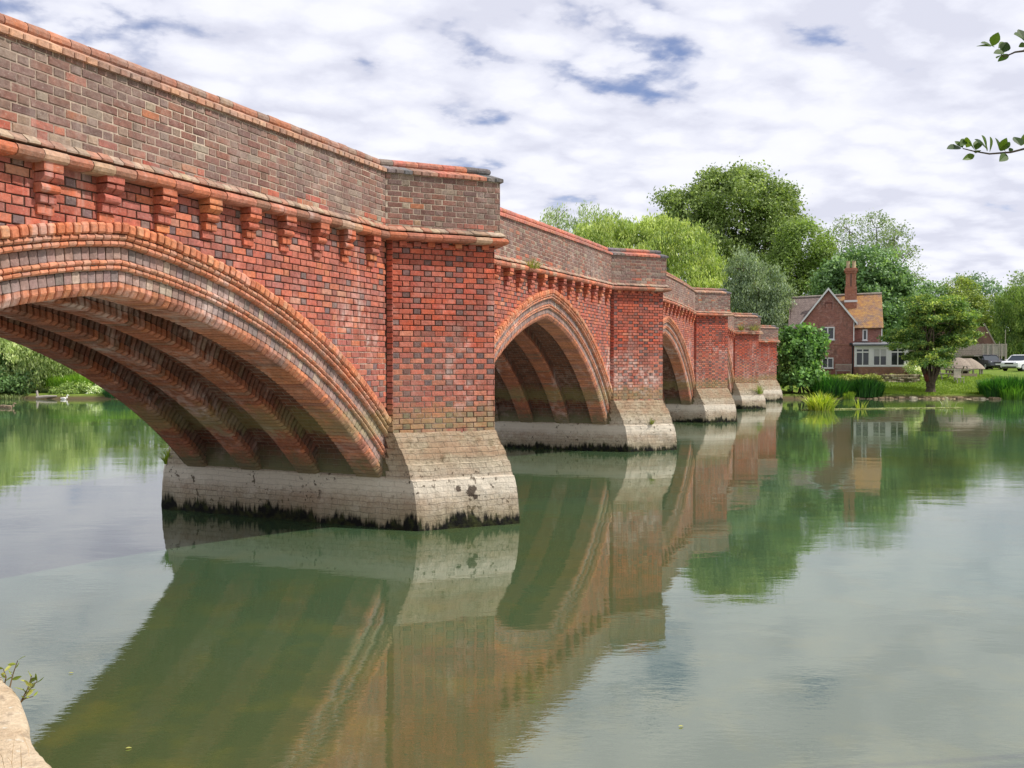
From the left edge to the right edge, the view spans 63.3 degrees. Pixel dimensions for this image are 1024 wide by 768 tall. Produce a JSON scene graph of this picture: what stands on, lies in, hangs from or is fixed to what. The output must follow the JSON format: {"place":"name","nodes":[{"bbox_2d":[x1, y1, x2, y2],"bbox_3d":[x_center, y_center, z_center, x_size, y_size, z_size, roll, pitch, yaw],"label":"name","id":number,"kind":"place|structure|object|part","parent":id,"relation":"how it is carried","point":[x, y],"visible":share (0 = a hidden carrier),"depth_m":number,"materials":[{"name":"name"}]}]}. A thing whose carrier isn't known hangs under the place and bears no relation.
{"place":"outdoors","nodes":[
{"label":"outdoors","id":0,"kind":"place"},
{"bbox_2d":[0,733,48,767],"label":"dry grass","id":1,"kind":"structure","parent":0,"point":[12,753],"depth_m":3.33,"materials":[{"name":"beige plant"}]},
{"bbox_2d":[0,398,1023,767],"bbox_3d":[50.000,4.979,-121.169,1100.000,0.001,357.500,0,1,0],"label":"water","id":2,"kind":"structure","parent":0,"point":[786,584],"depth_m":7.68,"materials":[{"name":"green liquid"}]},
{"bbox_2d":[3,403,15,407],"bbox_3d":[-26.394,1.154,43.623,0.605,0.351,0.284,0,1,10],"label":"duck","id":3,"kind":"object","parent":2,"relation":"on","point":[9,406],"visible":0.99,"depth_m":43.58},
{"bbox_2d":[0,394,25,398],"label":"reed tuft","id":4,"kind":"object","parent":2,"relation":"on","point":[12,397],"visible":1,"depth_m":54.78,"materials":[{"name":"green plant"}]},
{"bbox_2d":[100,389,115,398],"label":"sedge clump","id":5,"kind":"object","parent":2,"relation":"on","point":[104,392],"visible":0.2,"depth_m":55.31,"materials":[{"name":"green plant"}]},
{"bbox_2d":[802,392,840,410],"bbox_3d":[15.529,0.767,41.537,2.879,1.095,2.287,0,1,-17],"label":"sedge clump","id":6,"kind":"object","parent":2,"relation":"on","point":[821,403],"visible":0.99,"depth_m":41.22,"materials":[{"name":"green plant"}]},
{"bbox_2d":[841,391,855,398],"bbox_3d":[22.451,0.684,55.216,0.961,0.646,0.900,1,2,34],"label":"grass mound","id":7,"kind":"object","parent":2,"relation":"on","point":[850,395],"depth_m":55.00,"materials":[{"name":"green plant"}]},
{"bbox_2d":[851,399,870,408],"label":"reed tuft","id":8,"kind":"object","parent":2,"relation":"in","point":[857,404],"visible":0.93,"depth_m":42.53,"materials":[{"name":"green plant"}]},
{"bbox_2d":[802,406,962,409],"bbox_3d":[19.193,1.266,42.934,10.335,0.135,1.549,0,1,-14],"label":"floating weed","id":9,"kind":"object","parent":2,"relation":"on","point":[892,408],"visible":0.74,"depth_m":42.85,"materials":[{"name":"green plant"}]},
{"bbox_2d":[940,396,960,405],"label":"reed tuft","id":10,"kind":"object","parent":2,"relation":"on","point":[947,402],"visible":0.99,"depth_m":45.95,"materials":[{"name":"green plant"}]},
{"bbox_2d":[994,384,1023,399],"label":"sedge clump","id":11,"kind":"object","parent":2,"relation":"on","point":[1013,394],"visible":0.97,"depth_m":54.28,"materials":[{"name":"green plant"}]},
{"bbox_2d":[0,367,1023,398],"bbox_3d":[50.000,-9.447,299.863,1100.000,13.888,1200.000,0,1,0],"label":"ground","id":12,"kind":"structure","parent":0,"point":[786,394],"depth_m":56.50,"materials":[{"name":"green plant"}]},
{"bbox_2d":[0,345,36,395],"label":"alder tree","id":13,"kind":"object","parent":12,"relation":"on","point":[7,386],"visible":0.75,"depth_m":56.25,"materials":[{"name":"green plant"}]},
{"bbox_2d":[0,677,51,767],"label":"stone quay edge","id":14,"kind":"object","parent":12,"relation":"on","point":[14,724],"visible":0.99,"depth_m":3.65,"materials":[{"name":"beige stone"}]},
{"bbox_2d":[0,656,43,702],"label":"bank plant","id":15,"kind":"object","parent":14,"relation":"on","point":[31,685],"visible":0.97,"depth_m":4.20,"materials":[{"name":"green plant"}]},
{"bbox_2d":[0,337,77,391],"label":"sallow tree","id":16,"kind":"object","parent":12,"relation":"on","point":[23,357],"visible":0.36,"depth_m":56.73,"materials":[{"name":"green plant"}]},
{"bbox_2d":[36,390,56,398],"bbox_3d":[-31.018,0.705,55.297,1.337,0.555,0.196,0,1,-6],"label":"fallen log","id":17,"kind":"object","parent":12,"relation":"on","point":[41,396],"visible":1,"depth_m":55.22,"materials":[{"name":"grey wood"}]},
{"bbox_2d":[40,373,95,386],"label":"meadow grass","id":18,"kind":"structure","parent":12,"relation":"on","point":[54,381],"depth_m":56.81,"materials":[{"name":"green plant"}]},
{"bbox_2d":[48,379,95,394],"bbox_3d":[-29.829,0.402,56.268,3.019,1.471,2.200,-1,2,-32],"label":"bramble bush","id":19,"kind":"object","parent":12,"relation":"on","point":[66,388],"visible":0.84,"depth_m":55.94,"materials":[{"name":"green plant"}]},
{"bbox_2d":[86,384,101,393],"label":"hawthorn bush","id":20,"kind":"object","parent":12,"relation":"on","point":[93,391],"visible":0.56,"depth_m":55.97,"materials":[{"name":"green plant"}]},
{"bbox_2d":[0,13,782,530],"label":"brick bridge","id":21,"kind":"structure","parent":12,"relation":"on","point":[240,309],"depth_m":11.15,"materials":[{"name":"brick"}]},
{"bbox_2d":[155,448,172,463],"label":"weed tuft","id":22,"kind":"object","parent":21,"relation":"on","point":[165,459],"visible":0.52,"depth_m":12.99,"materials":[{"name":"green plant"}]},
{"bbox_2d":[526,256,546,268],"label":"weed tuft","id":23,"kind":"object","parent":21,"relation":"on","point":[537,265],"visible":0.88,"depth_m":15.85,"materials":[{"name":"green plant"}]},
{"bbox_2d":[749,323,761,330],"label":"weed tuft","id":24,"kind":"object","parent":21,"relation":"on","point":[755,328],"visible":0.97,"depth_m":43.03,"materials":[{"name":"green plant"}]},
{"bbox_2d":[754,384,763,393],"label":"weed tuft","id":25,"kind":"object","parent":21,"relation":"on","point":[760,389],"visible":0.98,"depth_m":43.18,"materials":[{"name":"green plant"}]},
{"bbox_2d":[539,200,632,237],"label":"willow tree","id":26,"kind":"object","parent":12,"relation":"on","point":[558,224],"visible":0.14,"depth_m":83.00,"materials":[{"name":"green plant"}]},
{"bbox_2d":[568,204,738,312],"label":"willow tree","id":27,"kind":"object","parent":12,"relation":"on","point":[666,238],"visible":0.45,"depth_m":74.13,"materials":[{"name":"green plant"}]},
{"bbox_2d":[647,156,820,297],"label":"poplar tree","id":28,"kind":"object","parent":12,"relation":"on","point":[717,191],"visible":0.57,"depth_m":101.14,"materials":[{"name":"green plant"}]},
{"bbox_2d":[712,244,798,334],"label":"grey willow","id":29,"kind":"object","parent":12,"relation":"on","point":[745,277],"visible":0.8,"depth_m":68.92,"materials":[{"name":"green plant"}]},
{"bbox_2d":[740,213,842,331],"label":"broadleaf tree","id":30,"kind":"object","parent":12,"relation":"on","point":[790,253],"visible":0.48,"depth_m":93.72,"materials":[{"name":"green plant"}]},
{"bbox_2d":[776,322,831,393],"bbox_3d":[19.831,-1.744,56.753,4.186,5.328,3.798,0,1,0],"label":"fig bush","id":31,"kind":"object","parent":12,"relation":"on","point":[802,352],"visible":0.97,"depth_m":56.02,"materials":[{"name":"green plant"}]},
{"bbox_2d":[807,373,856,397],"bbox_3d":[21.616,0.068,56.030,4.114,1.641,3.223,0,1,0],"label":"sedge clump","id":32,"kind":"object","parent":12,"relation":"on","point":[835,387],"visible":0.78,"depth_m":55.28,"materials":[{"name":"green plant"}]},
{"bbox_2d":[835,364,851,373],"bbox_3d":[25.739,-1.027,64.428,1.188,1.050,0.540,0,1,21],"label":"garden bench","id":33,"kind":"object","parent":12,"relation":"on","point":[846,365],"visible":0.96,"depth_m":64.61,"materials":[{"name":"grey wood"}]},
{"bbox_2d":[788,261,908,375],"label":"brick cottage","id":34,"kind":"structure","parent":12,"relation":"on","point":[851,319],"depth_m":65.92,"materials":[{"name":"brick"}]},
{"bbox_2d":[821,358,833,368],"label":"window","id":35,"kind":"structure","parent":34,"relation":"in","point":[828,362],"depth_m":66.11,"materials":[{"name":"white glass"}]},
{"bbox_2d":[821,327,834,340],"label":"window","id":36,"kind":"structure","parent":34,"relation":"in","point":[832,329],"depth_m":66.03,"materials":[{"name":"white glass"}]},
{"bbox_2d":[862,329,867,340],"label":"window","id":37,"kind":"structure","parent":34,"relation":"in","point":[864,334],"depth_m":65.76,"materials":[{"name":"white glass"}]},
{"bbox_2d":[804,240,922,341],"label":"chestnut tree","id":38,"kind":"object","parent":12,"relation":"on","point":[893,282],"visible":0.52,"depth_m":83.85,"materials":[{"name":"green plant"}]},
{"bbox_2d":[849,375,888,397],"bbox_3d":[23.966,0.096,56.248,3.679,1.575,2.968,0,1,17],"label":"sedge clump","id":39,"kind":"object","parent":12,"relation":"on","point":[865,387],"visible":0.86,"depth_m":55.53,"materials":[{"name":"green plant"}]},
{"bbox_2d":[838,373,901,381],"bbox_3d":[27.242,-0.351,62.002,5.909,1.013,1.456,0,1,0],"label":"border hedge","id":40,"kind":"object","parent":12,"relation":"on","point":[849,376],"visible":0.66,"depth_m":61.89,"materials":[{"name":"green plant"}]},
{"bbox_2d":[829,208,929,282],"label":"ash tree","id":41,"kind":"object","parent":12,"relation":"on","point":[884,237],"visible":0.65,"depth_m":116.93,"materials":[{"name":"green plant"}]},
{"bbox_2d":[881,374,920,382],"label":"dry stone wall","id":42,"kind":"structure","parent":12,"relation":"on","point":[893,378],"depth_m":61.52,"materials":[{"name":"grey stone"}]},
{"bbox_2d":[902,361,922,376],"bbox_3d":[30.301,-1.027,62.419,1.793,1.816,1.592,1,1,30],"label":"rose bush","id":43,"kind":"object","parent":12,"relation":"on","point":[910,369],"visible":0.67,"depth_m":62.30,"materials":[{"name":"green plant"}]},
{"bbox_2d":[833,396,1000,399],"bbox_3d":[29.771,1.065,55.549,16.619,0.469,1.601,0,1,4],"label":"stone river edging","id":44,"kind":"object","parent":12,"relation":"on","point":[953,397],"visible":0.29,"depth_m":55.42,"materials":[{"name":"grey stone"}]},
{"bbox_2d":[882,277,957,345],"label":"evergreen tree","id":45,"kind":"object","parent":12,"relation":"on","point":[932,288],"visible":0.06,"depth_m":112.69,"materials":[{"name":"green plant"}]},
{"bbox_2d":[876,292,987,391],"bbox_3d":[28.943,-2.620,57.037,7.564,7.350,5.250,0,1,-21],"label":"lawn tree","id":46,"kind":"object","parent":12,"relation":"on","point":[930,318],"visible":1,"depth_m":56.00,"materials":[{"name":"green plant"}]},
{"bbox_2d":[939,369,956,379],"bbox_3d":[32.355,-0.684,62.000,1.500,0.834,1.560,0,1,0],"label":"picnic table","id":47,"kind":"object","parent":12,"relation":"on","point":[941,374],"visible":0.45,"depth_m":61.63,"materials":[{"name":"grey wood"}]},
{"bbox_2d":[909,324,1006,368],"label":"timber lodge","id":48,"kind":"structure","parent":12,"relation":"on","point":[978,349],"depth_m":95.92,"materials":[{"name":"brown"}]},
{"bbox_2d":[947,366,970,373],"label":"picnic table","id":49,"kind":"object","parent":12,"relation":"on","point":[962,370],"visible":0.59,"depth_m":65.64,"materials":[{"name":"grey wood"}]},
{"bbox_2d":[954,369,964,382],"bbox_3d":[32.583,-0.536,60.493,0.560,1.050,0.500,0,1,0],"label":"garden chair","id":50,"kind":"object","parent":12,"relation":"on","point":[957,373],"visible":0.98,"depth_m":60.70,"materials":[{"name":"grey wood"}]},
{"bbox_2d":[941,358,984,374],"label":"thatched shelter","id":51,"kind":"object","parent":12,"relation":"on","point":[971,363],"visible":0.62,"depth_m":67.18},
{"bbox_2d":[951,373,976,376],"bbox_3d":[34.313,-0.469,63.030,1.982,0.700,0.050,0,1,0],"label":"willow screen","id":52,"kind":"object","parent":12,"relation":"on","point":[969,374],"visible":0.24,"depth_m":63.00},
{"bbox_2d":[939,275,997,333],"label":"lime tree","id":53,"kind":"object","parent":12,"relation":"on","point":[981,303],"visible":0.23,"depth_m":110.63,"materials":[{"name":"green plant"}]},
{"bbox_2d":[948,271,1009,331],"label":"deciduous tree","id":54,"kind":"object","parent":12,"relation":"on","point":[992,288],"visible":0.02,"depth_m":114.80,"materials":[{"name":"green plant"}]},
{"bbox_2d":[972,355,1003,368],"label":"parked car","id":55,"kind":"object","parent":12,"relation":"on","point":[987,361],"visible":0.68,"depth_m":92.49,"materials":[{"name":"grey paint"}]},
{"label":"windows","id":56,"kind":"part","parent":55,"relation":"part of","materials":[{"name":"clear glass"}]},
{"bbox_2d":[974,374,1023,397],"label":"sedge clump","id":57,"kind":"object","parent":12,"relation":"on","point":[986,387],"visible":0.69,"depth_m":55.04,"materials":[{"name":"green plant"}]},
{"bbox_2d":[985,282,1023,367],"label":"weeping willow","id":58,"kind":"object","parent":12,"relation":"on","point":[1010,312],"visible":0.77,"depth_m":102.78,"materials":[{"name":"green plant"}]},
{"bbox_2d":[1000,355,1023,370],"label":"parked car","id":59,"kind":"object","parent":12,"relation":"on","point":[1015,361],"visible":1,"depth_m":82.26,"materials":[{"name":"white paint"}]},
{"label":"windows","id":60,"kind":"part","parent":59,"relation":"part of","materials":[{"name":"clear glass"}]},
{"bbox_2d":[1003,269,1023,289],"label":"poplar tree","id":61,"kind":"object","parent":12,"relation":"on","point":[1021,277],"visible":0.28,"depth_m":150.08,"materials":[{"name":"green plant"}]},
{"bbox_2d":[0,0,1023,327],"label":"sky","id":62,"kind":"structure","parent":0,"point":[861,104],"materials":[{"name":"white"}]},
{"bbox_2d":[825,373,1002,395],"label":"lawn grass","id":63,"kind":"structure","parent":0,"point":[909,385],"depth_m":59.72,"materials":[{"name":"green plant"}]},
{"bbox_2d":[947,135,1023,161],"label":"leafy twig","id":64,"kind":"object","parent":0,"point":[1004,144],"visible":1,"depth_m":3.56,"materials":[{"name":"green plant"}]},
{"bbox_2d":[979,29,1023,61],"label":"leafy twig","id":65,"kind":"object","parent":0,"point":[994,39],"visible":1,"depth_m":3.57,"materials":[{"name":"green plant"}]}
]}

